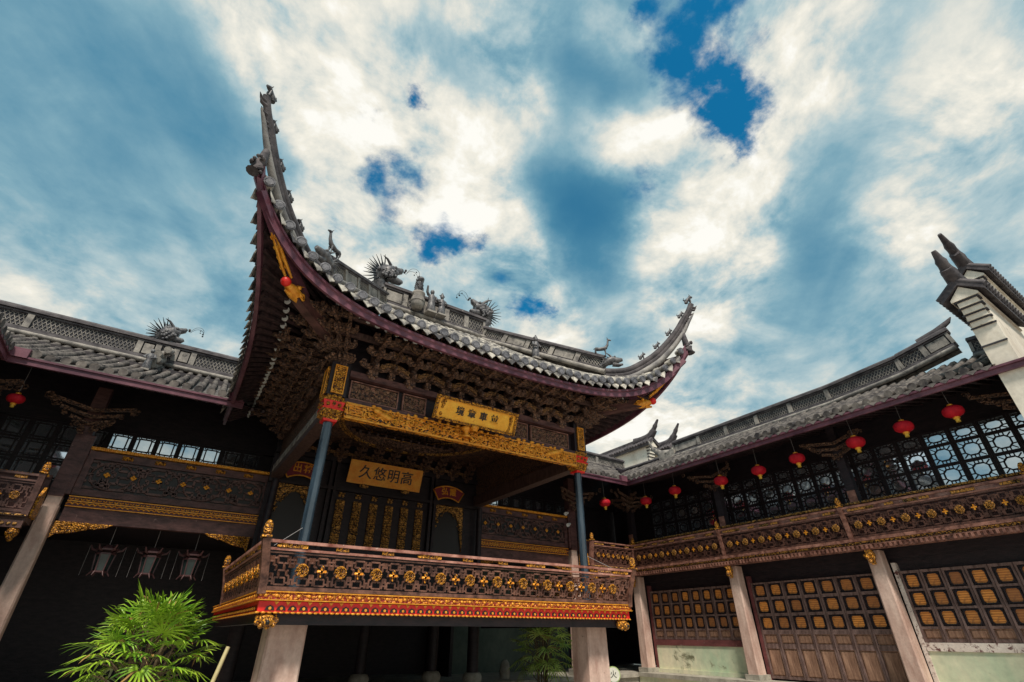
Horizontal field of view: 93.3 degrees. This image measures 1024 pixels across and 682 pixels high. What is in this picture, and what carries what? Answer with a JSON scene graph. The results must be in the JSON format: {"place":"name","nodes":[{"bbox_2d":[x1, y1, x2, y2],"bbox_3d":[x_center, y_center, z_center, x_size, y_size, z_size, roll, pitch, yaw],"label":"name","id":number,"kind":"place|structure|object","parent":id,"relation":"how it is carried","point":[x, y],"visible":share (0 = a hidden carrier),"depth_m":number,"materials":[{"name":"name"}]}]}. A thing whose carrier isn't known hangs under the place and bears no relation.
{"place":"outdoors","nodes":[
{"label":"outdoors","id":0,"kind":"place"},
{"bbox_2d":[0,300,656,681],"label":"hall","id":1,"kind":"structure","parent":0,"point":[72,486],"depth_m":12.17,"materials":[{"name":"wood"}]},
{"bbox_2d":[0,413,33,469],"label":"lattice window","id":2,"kind":"structure","parent":1,"relation":"in","point":[13,428],"depth_m":11.08,"materials":[{"name":"brown wood"}]},
{"bbox_2d":[6,368,31,407],"bbox_3d":[-9.740,0.899,9.607,0.281,0.884,0.281,4,-30,-9],"label":"red lantern","id":3,"kind":"object","parent":1,"relation":"hanging from","point":[13,399],"visible":1,"depth_m":9.40,"materials":[{"name":"fabric"}]},
{"bbox_2d":[6,418,60,472],"bbox_3d":[-11.089,2.498,11.189,0.500,1.400,0.060,19,-36,-28],"label":"lattice window","id":4,"kind":"structure","parent":1,"relation":"in","point":[40,434],"depth_m":11.21,"materials":[{"name":"brown wood"}]},
{"bbox_2d":[36,422,80,482],"bbox_3d":[-10.672,2.640,11.425,0.500,1.400,0.060,19,-36,-28],"label":"lattice window","id":5,"kind":"structure","parent":1,"relation":"in","point":[65,434],"depth_m":11.44,"materials":[{"name":"brown wood"}]},
{"bbox_2d":[93,428,111,447],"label":"lattice window","id":6,"kind":"structure","parent":1,"relation":"in","point":[103,435],"depth_m":11.96,"materials":[{"name":"brown wood"}]},
{"bbox_2d":[79,527,126,576],"bbox_3d":[-8.603,4.458,10.271,0.639,0.985,0.557,19,-36,-28],"label":"palace lantern","id":7,"kind":"object","parent":1,"relation":"hanging from","point":[102,561],"visible":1,"depth_m":10.12,"materials":[{"name":"brown glass"}]},
{"bbox_2d":[105,430,135,451],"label":"lattice window","id":8,"kind":"structure","parent":1,"relation":"in","point":[113,433],"depth_m":12.14,"materials":[{"name":"brown wood"}]},
{"bbox_2d":[129,434,158,454],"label":"lattice window","id":9,"kind":"structure","parent":1,"relation":"in","point":[137,437],"depth_m":12.38,"materials":[{"name":"brown wood"}]},
{"bbox_2d":[127,531,170,578],"bbox_3d":[-7.927,4.689,10.654,0.639,0.985,0.557,19,-36,-28],"label":"palace lantern","id":10,"kind":"object","parent":1,"relation":"hanging from","point":[149,560],"visible":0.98,"depth_m":10.50,"materials":[{"name":"brown glass"}]},
{"bbox_2d":[141,349,156,370],"bbox_3d":[-9.356,0.489,12.439,0.299,0.637,0.259,19,-36,-28],"label":"figure statue","id":11,"kind":"object","parent":1,"relation":"on","point":[147,363],"visible":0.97,"depth_m":12.38,"materials":[{"name":"stone"}]},
{"bbox_2d":[153,438,180,457],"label":"lattice window","id":12,"kind":"structure","parent":1,"relation":"in","point":[163,441],"depth_m":12.61,"materials":[{"name":"brown wood"}]},
{"bbox_2d":[146,318,203,346],"bbox_3d":[-10.218,-0.131,14.605,1.417,1.004,0.413,19,-36,-28],"label":"ridge dragon","id":13,"kind":"object","parent":1,"relation":"on","point":[170,332],"visible":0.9,"depth_m":14.47,"materials":[{"name":"grey ceramic"}]},
{"bbox_2d":[169,535,209,580],"bbox_3d":[-7.277,4.912,11.022,0.639,0.985,0.557,19,-36,-28],"label":"palace lantern","id":14,"kind":"object","parent":1,"relation":"hanging from","point":[190,567],"visible":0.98,"depth_m":10.87,"materials":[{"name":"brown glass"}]},
{"bbox_2d":[176,442,202,461],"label":"lattice window","id":15,"kind":"structure","parent":1,"relation":"in","point":[182,444],"depth_m":12.85,"materials":[{"name":"brown wood"}]},
{"bbox_2d":[197,445,222,464],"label":"lattice window","id":16,"kind":"structure","parent":1,"relation":"in","point":[207,448],"depth_m":13.09,"materials":[{"name":"brown wood"}]},
{"bbox_2d":[218,448,242,467],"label":"lattice window","id":17,"kind":"structure","parent":1,"relation":"in","point":[232,458],"depth_m":13.32,"materials":[{"name":"brown wood"}]},
{"bbox_2d":[239,452,261,470],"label":"lattice window","id":18,"kind":"structure","parent":1,"relation":"in","point":[252,461],"depth_m":13.56,"materials":[{"name":"brown wood"}]},
{"bbox_2d":[500,496,510,507],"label":"lattice window","id":19,"kind":"structure","parent":1,"relation":"in","point":[506,502],"depth_m":17.56,"materials":[{"name":"brown wood"}]},
{"bbox_2d":[511,495,522,509],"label":"lattice window","id":20,"kind":"structure","parent":1,"relation":"in","point":[516,501],"depth_m":17.82,"materials":[{"name":"brown wood"}]},
{"bbox_2d":[523,497,533,510],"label":"lattice window","id":21,"kind":"structure","parent":1,"relation":"in","point":[528,503],"depth_m":18.05,"materials":[{"name":"brown wood"}]},
{"bbox_2d":[533,499,543,512],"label":"lattice window","id":22,"kind":"structure","parent":1,"relation":"in","point":[538,504],"depth_m":18.29,"materials":[{"name":"brown wood"}]},
{"bbox_2d":[544,500,554,513],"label":"lattice window","id":23,"kind":"structure","parent":1,"relation":"in","point":[549,507],"depth_m":18.52,"materials":[{"name":"brown wood"}]},
{"bbox_2d":[554,502,564,515],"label":"lattice window","id":24,"kind":"structure","parent":1,"relation":"in","point":[559,507],"depth_m":18.76,"materials":[{"name":"brown wood"}]},
{"bbox_2d":[575,506,585,542],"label":"lattice window","id":25,"kind":"structure","parent":1,"relation":"in","point":[575,506],"depth_m":18.88,"materials":[{"name":"brown wood"}]},
{"bbox_2d":[599,483,610,509],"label":"red lantern","id":26,"kind":"object","parent":1,"relation":"hanging from","point":[604,502],"visible":0.99,"depth_m":16.51,"materials":[{"name":"fabric"}]},
{"bbox_2d":[499,659,509,678],"bbox_3d":[-0.212,9.295,13.694,0.290,0.446,0.295,19,-36,-28],"label":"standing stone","id":27,"kind":"object","parent":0,"point":[504,668],"visible":1,"depth_m":13.60,"materials":[{"name":"stone"}]},
{"bbox_2d":[0,0,1023,505],"label":"sky","id":28,"kind":"structure","parent":0,"point":[795,170],"materials":[{"name":"blue"}]},
{"bbox_2d":[655,423,678,457],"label":"stepped fire wall","id":29,"kind":"structure","parent":0,"point":[666,445],"depth_m":24.70,"materials":[{"name":"beige paint"}]},
{"bbox_3d":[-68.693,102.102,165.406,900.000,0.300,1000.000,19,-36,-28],"label":"courtyard ground","id":30,"kind":"structure","parent":0,"visible":0},
{"bbox_2d":[0,312,14,359],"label":"facing gallery","id":31,"kind":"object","parent":30,"relation":"on","point":[7,344],"visible":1,"depth_m":8.91,"materials":[{"name":"tile"}]},
{"bbox_2d":[210,646,229,681],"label":"bamboo pole","id":32,"kind":"object","parent":30,"relation":"on","point":[220,664],"visible":1,"depth_m":6.57,"materials":[{"name":"wood"}]},
{"bbox_2d":[211,92,696,681],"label":"opera stage","id":33,"kind":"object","parent":30,"relation":"on","point":[327,360],"visible":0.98,"depth_m":9.71,"materials":[{"name":"brown wood"}]},
{"bbox_2d":[266,84,276,103],"bbox_3d":[-4.100,-4.208,8.232,0.120,0.272,0.271,-10,-33,16],"label":"ridge beast","id":34,"kind":"object","parent":33,"relation":"on","point":[270,92],"visible":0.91,"depth_m":8.19,"materials":[{"name":"grey ceramic"}]},
{"bbox_2d":[287,190,293,203],"bbox_3d":[-3.858,-2.518,8.391,0.093,0.211,0.210,-10,-33,16],"label":"ridge beast","id":35,"kind":"object","parent":33,"relation":"on","point":[290,196],"visible":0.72,"depth_m":8.37,"materials":[{"name":"grey ceramic"}]},
{"bbox_2d":[285,461,313,478],"bbox_3d":[-5.325,3.298,12.279,1.023,0.451,0.056,19,-36,-28],"label":"fan plaque","id":36,"kind":"object","parent":33,"relation":"attached to","point":[301,468],"visible":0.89,"depth_m":12.27,"materials":[{"name":"red wood"}]},
{"bbox_2d":[297,219,304,231],"bbox_3d":[-3.756,-2.065,8.591,0.093,0.211,0.210,-10,-33,16],"label":"ridge beast","id":37,"kind":"object","parent":33,"relation":"on","point":[302,227],"visible":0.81,"depth_m":8.56,"materials":[{"name":"stone"}]},
{"bbox_2d":[314,245,338,272],"bbox_3d":[-3.555,-1.581,9.210,0.259,0.422,0.617,-8,-32,13],"label":"corner dragon","id":38,"kind":"object","parent":33,"relation":"on","point":[324,255],"visible":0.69,"depth_m":9.11,"materials":[{"name":"grey stone"}]},
{"bbox_2d":[328,229,340,258],"bbox_3d":[-3.540,-1.898,9.606,0.129,0.562,0.504,-7,-32,12],"label":"deer statue","id":39,"kind":"object","parent":33,"relation":"on","point":[332,246],"visible":0.84,"depth_m":9.54,"materials":[{"name":"stone"}]},
{"bbox_2d":[346,459,422,493],"bbox_3d":[-3.475,3.778,13.318,2.080,0.678,0.224,19,-36,-28],"label":"name board","id":40,"kind":"object","parent":33,"relation":"attached to","point":[364,474],"visible":1,"depth_m":13.28,"materials":[{"name":"gold metal"}]},
{"bbox_2d":[365,254,419,288],"bbox_3d":[-3.470,-1.849,13.995,1.610,1.140,0.463,19,-36,-28],"label":"ridge dragon","id":41,"kind":"object","parent":33,"relation":"on","point":[383,273],"visible":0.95,"depth_m":13.81,"materials":[{"name":"grey stone"}]},
{"bbox_2d":[410,290,424,310],"bbox_3d":[-2.665,-1.131,13.652,0.430,0.520,0.419,19,-36,-28],"label":"ceramic pot","id":42,"kind":"object","parent":33,"relation":"on","point":[417,301],"visible":1,"depth_m":13.52,"materials":[{"name":"paint"}]},
{"bbox_2d":[414,276,424,290],"bbox_3d":[-2.675,-1.590,13.949,0.245,0.572,0.456,19,-36,-28],"label":"lion statue","id":43,"kind":"object","parent":42,"relation":"on","point":[419,285],"visible":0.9,"depth_m":13.87,"materials":[{"name":"stone"}]},
{"bbox_2d":[423,285,438,317],"bbox_3d":[-2.330,-1.151,13.940,0.419,0.885,0.302,19,-36,-28],"label":"figure statue","id":44,"kind":"object","parent":33,"relation":"on","point":[430,311],"visible":1,"depth_m":13.79,"materials":[{"name":"stone"}]},
{"bbox_2d":[434,293,447,319],"bbox_3d":[-2.055,-1.056,14.096,0.358,0.833,0.270,19,-36,-28],"label":"figure statue","id":45,"kind":"object","parent":33,"relation":"on","point":[441,314],"visible":0.99,"depth_m":13.96,"materials":[{"name":"stone"}]},
{"bbox_2d":[433,486,463,502],"bbox_3d":[-1.864,4.502,14.228,1.023,0.451,0.056,19,-36,-28],"label":"fan plaque","id":46,"kind":"object","parent":33,"relation":"attached to","point":[450,492],"visible":1,"depth_m":14.23,"materials":[{"name":"red wood"}]},
{"bbox_2d":[432,394,518,435],"bbox_3d":[-0.721,1.569,9.792,1.880,0.533,0.329,19,-36,-28],"label":"name board","id":47,"kind":"object","parent":33,"relation":"attached to","point":[475,417],"visible":1,"depth_m":9.73,"materials":[{"name":"gold metal"}]},
{"bbox_2d":[456,292,500,325],"bbox_3d":[-1.074,-0.937,15.298,1.530,1.083,0.444,19,-36,-28],"label":"ridge dragon","id":48,"kind":"object","parent":33,"relation":"on","point":[482,309],"visible":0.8,"depth_m":15.26,"materials":[{"name":"grey stone"}]},
{"bbox_2d":[531,335,541,359],"bbox_3d":[0.682,0.173,13.611,0.342,0.804,0.261,19,-36,-28],"label":"figure statue","id":49,"kind":"object","parent":33,"relation":"on","point":[536,345],"visible":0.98,"depth_m":13.49,"materials":[{"name":"stone"}]},
{"bbox_2d":[593,337,610,356],"bbox_3d":[2.430,0.166,12.975,0.504,0.562,0.129,-5,-32,8],"label":"deer statue","id":50,"kind":"object","parent":33,"relation":"on","point":[605,347],"visible":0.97,"depth_m":12.93,"materials":[{"name":"stone"}]},
{"bbox_2d":[599,353,622,367],"bbox_3d":[2.596,0.527,12.691,0.617,0.422,0.259,-4,-31,7],"label":"corner dragon","id":51,"kind":"object","parent":33,"relation":"on","point":[614,361],"visible":0.96,"depth_m":12.60,"materials":[{"name":"stone"}]},
{"bbox_2d":[683,294,691,303],"bbox_3d":[4.831,-1.149,13.283,0.271,0.272,0.120,-6,-32,10],"label":"ridge beast","id":52,"kind":"object","parent":33,"relation":"on","point":[687,300],"visible":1,"depth_m":13.24,"materials":[{"name":"grey ceramic"}]},
{"bbox_2d":[610,666,619,681],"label":"round sign","id":53,"kind":"object","parent":30,"relation":"on","point":[614,674],"visible":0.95,"depth_m":10.70,"materials":[{"name":"white ceramic"}]},
{"bbox_2d":[602,317,1023,681],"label":"side gallery","id":54,"kind":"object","parent":30,"relation":"on","point":[886,554],"visible":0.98,"depth_m":12.47,"materials":[{"name":"wood"}]},
{"bbox_2d":[601,419,659,467],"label":"stepped fire wall","id":55,"kind":"structure","parent":54,"relation":"on","point":[635,451],"depth_m":23.55,"materials":[{"name":"beige paint"}]},
{"bbox_2d":[640,484,651,507],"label":"red lantern","id":56,"kind":"object","parent":54,"relation":"hanging from","point":[646,501],"visible":0.99,"depth_m":16.54,"materials":[{"name":"fabric"}]},
{"bbox_2d":[649,500,665,538],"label":"lattice window","id":57,"kind":"structure","parent":54,"relation":"in","point":[655,507],"depth_m":18.15,"materials":[{"name":"brown wood"}]},
{"bbox_2d":[650,591,665,638],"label":"lattice window","id":58,"kind":"structure","parent":54,"relation":"in","point":[654,595],"depth_m":15.96,"materials":[{"name":"brown wood"}]},
{"bbox_2d":[659,590,675,638],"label":"lattice window","id":59,"kind":"structure","parent":54,"relation":"in","point":[664,595],"depth_m":15.67,"materials":[{"name":"brown wood"}]},
{"bbox_2d":[660,497,677,535],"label":"lattice window","id":60,"kind":"structure","parent":54,"relation":"in","point":[668,512],"depth_m":17.75,"materials":[{"name":"brown wood"}]},
{"bbox_2d":[669,475,680,497],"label":"red lantern","id":61,"kind":"object","parent":54,"relation":"hanging from","point":[675,490],"visible":0.99,"depth_m":15.68,"materials":[{"name":"fabric"}]},
{"bbox_2d":[668,589,685,639],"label":"lattice window","id":62,"kind":"structure","parent":54,"relation":"in","point":[679,629],"depth_m":15.37,"materials":[{"name":"brown wood"}]},
{"bbox_2d":[672,494,690,533],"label":"lattice window","id":63,"kind":"structure","parent":54,"relation":"in","point":[680,507],"depth_m":17.35,"materials":[{"name":"brown wood"}]},
{"bbox_2d":[678,588,696,639],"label":"lattice window","id":64,"kind":"structure","parent":54,"relation":"in","point":[688,619],"depth_m":15.09,"materials":[{"name":"brown wood"}]},
{"bbox_2d":[685,491,704,531],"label":"lattice window","id":65,"kind":"structure","parent":54,"relation":"in","point":[692,498],"depth_m":16.95,"materials":[{"name":"brown wood"}]},
{"bbox_2d":[689,588,708,639],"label":"lattice window","id":66,"kind":"structure","parent":54,"relation":"in","point":[695,595],"depth_m":14.79,"materials":[{"name":"brown wood"}]},
{"bbox_2d":[698,488,718,528],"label":"lattice window","id":67,"kind":"structure","parent":54,"relation":"in","point":[708,510],"depth_m":16.55,"materials":[{"name":"brown wood"}]},
{"bbox_2d":[700,587,720,639],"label":"lattice window","id":68,"kind":"structure","parent":54,"relation":"in","point":[706,593],"depth_m":14.50,"materials":[{"name":"brown wood"}]},
{"bbox_2d":[714,463,727,488],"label":"red lantern","id":69,"kind":"object","parent":54,"relation":"hanging from","point":[721,481],"visible":1,"depth_m":14.40,"materials":[{"name":"fabric"}]},
{"bbox_2d":[711,586,732,639],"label":"lattice window","id":70,"kind":"structure","parent":54,"relation":"in","point":[722,617],"depth_m":14.21,"materials":[{"name":"brown wood"}]},
{"bbox_2d":[711,485,733,526],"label":"lattice window","id":71,"kind":"structure","parent":54,"relation":"in","point":[725,494],"depth_m":16.04,"materials":[{"name":"brown wood"}]},
{"bbox_2d":[722,585,741,639],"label":"lattice window","id":72,"kind":"structure","parent":54,"relation":"in","point":[727,590],"depth_m":13.97,"materials":[{"name":"brown wood"}]},
{"bbox_2d":[725,480,749,523],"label":"lattice window","id":73,"kind":"structure","parent":54,"relation":"in","point":[737,502],"depth_m":15.73,"materials":[{"name":"brown wood"}]},
{"bbox_2d":[740,476,766,520],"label":"lattice window","id":74,"kind":"structure","parent":54,"relation":"in","point":[755,507],"depth_m":15.32,"materials":[{"name":"brown wood"}]},
{"bbox_2d":[751,451,765,478],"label":"red lantern","id":75,"kind":"object","parent":54,"relation":"hanging from","point":[758,470],"visible":0.98,"depth_m":13.53,"materials":[{"name":"fabric"}]},
{"bbox_2d":[750,582,788,678],"bbox_3d":[6.935,7.759,13.024,0.060,2.220,0.453,19,-36,-28],"label":"lattice door","id":76,"kind":"structure","parent":54,"relation":"in","point":[777,665],"depth_m":12.99,"materials":[{"name":"brown wood"}]},
{"bbox_2d":[756,472,783,517],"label":"lattice window","id":77,"kind":"structure","parent":54,"relation":"in","point":[770,497],"depth_m":14.92,"materials":[{"name":"brown wood"}]},
{"bbox_2d":[765,581,806,680],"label":"lattice door","id":78,"kind":"structure","parent":54,"relation":"in","point":[791,653],"depth_m":12.65,"materials":[{"name":"brown wood"}]},
{"bbox_2d":[772,467,802,514],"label":"lattice window","id":79,"kind":"structure","parent":54,"relation":"in","point":[789,498],"depth_m":14.52,"materials":[{"name":"brown wood"}]},
{"bbox_2d":[789,439,804,467],"bbox_3d":[7.590,2.952,12.984,0.390,0.897,0.390,21,-39,-30],"label":"red lantern","id":80,"kind":"object","parent":54,"relation":"hanging from","point":[796,458],"visible":0.99,"depth_m":12.75,"materials":[{"name":"fabric"}]},
{"bbox_2d":[781,580,825,681],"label":"lattice door","id":81,"kind":"structure","parent":54,"relation":"in","point":[807,647],"depth_m":12.32,"materials":[{"name":"brown wood"}]},
{"bbox_2d":[790,462,822,510],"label":"lattice window","id":82,"kind":"structure","parent":54,"relation":"in","point":[803,479],"depth_m":14.11,"materials":[{"name":"brown wood"}]},
{"bbox_2d":[798,578,845,681],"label":"lattice door","id":83,"kind":"structure","parent":54,"relation":"in","point":[829,659],"depth_m":12.00,"materials":[{"name":"brown wood"}]},
{"bbox_2d":[808,457,843,507],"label":"lattice window","id":84,"kind":"structure","parent":54,"relation":"in","point":[822,473],"depth_m":13.73,"materials":[{"name":"brown wood"}]},
{"bbox_2d":[815,577,865,681],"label":"lattice door","id":85,"kind":"structure","parent":54,"relation":"in","point":[846,650],"depth_m":11.68,"materials":[{"name":"brown wood"}]},
{"bbox_2d":[828,452,865,503],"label":"lattice window","id":86,"kind":"structure","parent":54,"relation":"in","point":[833,464],"depth_m":13.33,"materials":[{"name":"brown wood"}]},
{"bbox_2d":[846,420,865,452],"bbox_3d":[8.403,2.311,11.924,0.410,0.899,0.410,-15,-34,21],"label":"red lantern","id":87,"kind":"object","parent":54,"relation":"hanging from","point":[855,442],"visible":1,"depth_m":11.70,"materials":[{"name":"fabric"}]},
{"bbox_2d":[834,575,887,681],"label":"lattice door","id":88,"kind":"structure","parent":54,"relation":"in","point":[869,657],"depth_m":11.35,"materials":[{"name":"brown wood"}]},
{"bbox_2d":[848,447,888,499],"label":"lattice window","id":89,"kind":"structure","parent":54,"relation":"in","point":[870,478],"depth_m":12.90,"materials":[{"name":"brown wood"}]},
{"bbox_2d":[853,573,908,681],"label":"lattice door","id":90,"kind":"structure","parent":54,"relation":"in","point":[881,630],"depth_m":11.05,"materials":[{"name":"brown wood"}]},
{"bbox_2d":[870,441,914,494],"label":"lattice window","id":91,"kind":"structure","parent":54,"relation":"in","point":[893,471],"depth_m":12.50,"materials":[{"name":"brown wood"}]},
{"bbox_2d":[893,407,914,436],"bbox_3d":[9.000,1.823,11.185,0.395,0.830,0.395,26,-39,-32],"label":"red lantern","id":92,"kind":"object","parent":54,"relation":"hanging from","point":[904,427],"visible":1,"depth_m":10.98,"materials":[{"name":"fabric"}]},
{"bbox_2d":[894,434,941,490],"bbox_3d":[10.160,3.078,12.090,0.060,1.380,0.560,19,-36,-28],"label":"lattice window","id":93,"kind":"structure","parent":54,"relation":"in","point":[922,474],"depth_m":12.10,"materials":[{"name":"brown wood"}]},
{"bbox_2d":[898,570,946,641],"bbox_3d":[8.989,5.792,10.587,0.060,1.380,0.396,19,-36,-28],"label":"lattice window","id":94,"kind":"structure","parent":54,"relation":"in","point":[930,627],"depth_m":10.57,"materials":[{"name":"brown wood"}]},
{"bbox_2d":[919,427,970,485],"bbox_3d":[10.472,2.834,11.687,0.060,1.380,0.560,19,-36,-28],"label":"lattice window","id":95,"kind":"structure","parent":54,"relation":"in","point":[949,442],"depth_m":11.71,"materials":[{"name":"brown wood"}]},
{"bbox_2d":[919,568,970,642],"bbox_3d":[9.212,5.618,10.299,0.060,1.380,0.396,19,-36,-28],"label":"lattice window","id":96,"kind":"structure","parent":54,"relation":"in","point":[953,628],"depth_m":10.28,"materials":[{"name":"brown wood"}]},
{"bbox_2d":[941,394,964,421],"bbox_3d":[9.516,1.390,10.511,0.391,0.788,0.391,-25,-38,31],"label":"red lantern","id":97,"kind":"object","parent":54,"relation":"hanging from","point":[955,412],"visible":0.98,"depth_m":10.32,"materials":[{"name":"fabric"}]},
{"bbox_2d":[940,566,995,642],"bbox_3d":[9.435,5.443,10.011,0.060,1.380,0.396,19,-36,-28],"label":"lattice window","id":98,"kind":"structure","parent":54,"relation":"in","point":[975,623],"depth_m":9.99,"materials":[{"name":"brown wood"}]},
{"bbox_2d":[945,420,1001,479],"bbox_3d":[10.784,2.590,11.284,0.060,1.380,0.560,19,-36,-28],"label":"lattice window","id":99,"kind":"structure","parent":54,"relation":"in","point":[965,461],"depth_m":11.30,"materials":[{"name":"brown wood"}]},
{"bbox_2d":[963,564,1022,642],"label":"lattice window","id":100,"kind":"structure","parent":54,"relation":"in","point":[1000,622],"depth_m":9.70,"materials":[{"name":"brown wood"}]},
{"bbox_2d":[974,412,1023,474],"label":"lattice window","id":101,"kind":"structure","parent":54,"relation":"in","point":[977,421],"depth_m":10.94,"materials":[{"name":"brown wood"}]},
{"bbox_2d":[987,562,1023,642],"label":"lattice window","id":102,"kind":"structure","parent":54,"relation":"in","point":[1008,582],"depth_m":9.55,"materials":[{"name":"brown wood"}]},
{"bbox_2d":[1004,410,1023,445],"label":"lattice window","id":103,"kind":"structure","parent":54,"relation":"in","point":[1008,413],"depth_m":10.81,"materials":[{"name":"brown wood"}]},
{"bbox_2d":[1012,561,1023,585],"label":"lattice window","id":104,"kind":"structure","parent":54,"relation":"in","point":[1019,566],"depth_m":9.52,"materials":[{"name":"brown wood"}]},
{"bbox_2d":[931,233,1023,417],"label":"stepped fire wall","id":105,"kind":"structure","parent":30,"relation":"on","point":[984,302],"depth_m":10.40,"materials":[{"name":"beige paint"}]},
{"bbox_3d":[0.827,9.015,12.144,0.720,0.160,0.713,19,-36,-28],"label":"planter","id":106,"kind":"object","parent":30,"relation":"on","visible":0},
{"bbox_2d":[506,627,572,681],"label":"fan palm","id":107,"kind":"object","parent":106,"relation":"in","point":[545,663],"visible":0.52,"depth_m":12.52,"materials":[{"name":"green plant"}]},
{"bbox_3d":[-5.157,5.299,6.259,1.000,0.420,0.990,19,-36,-28],"label":"planter","id":108,"kind":"object","parent":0,"visible":0},
{"bbox_2d":[48,580,222,681],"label":"fan palm","id":109,"kind":"object","parent":108,"relation":"in","point":[163,619],"visible":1,"depth_m":6.73,"materials":[{"name":"green plant"}]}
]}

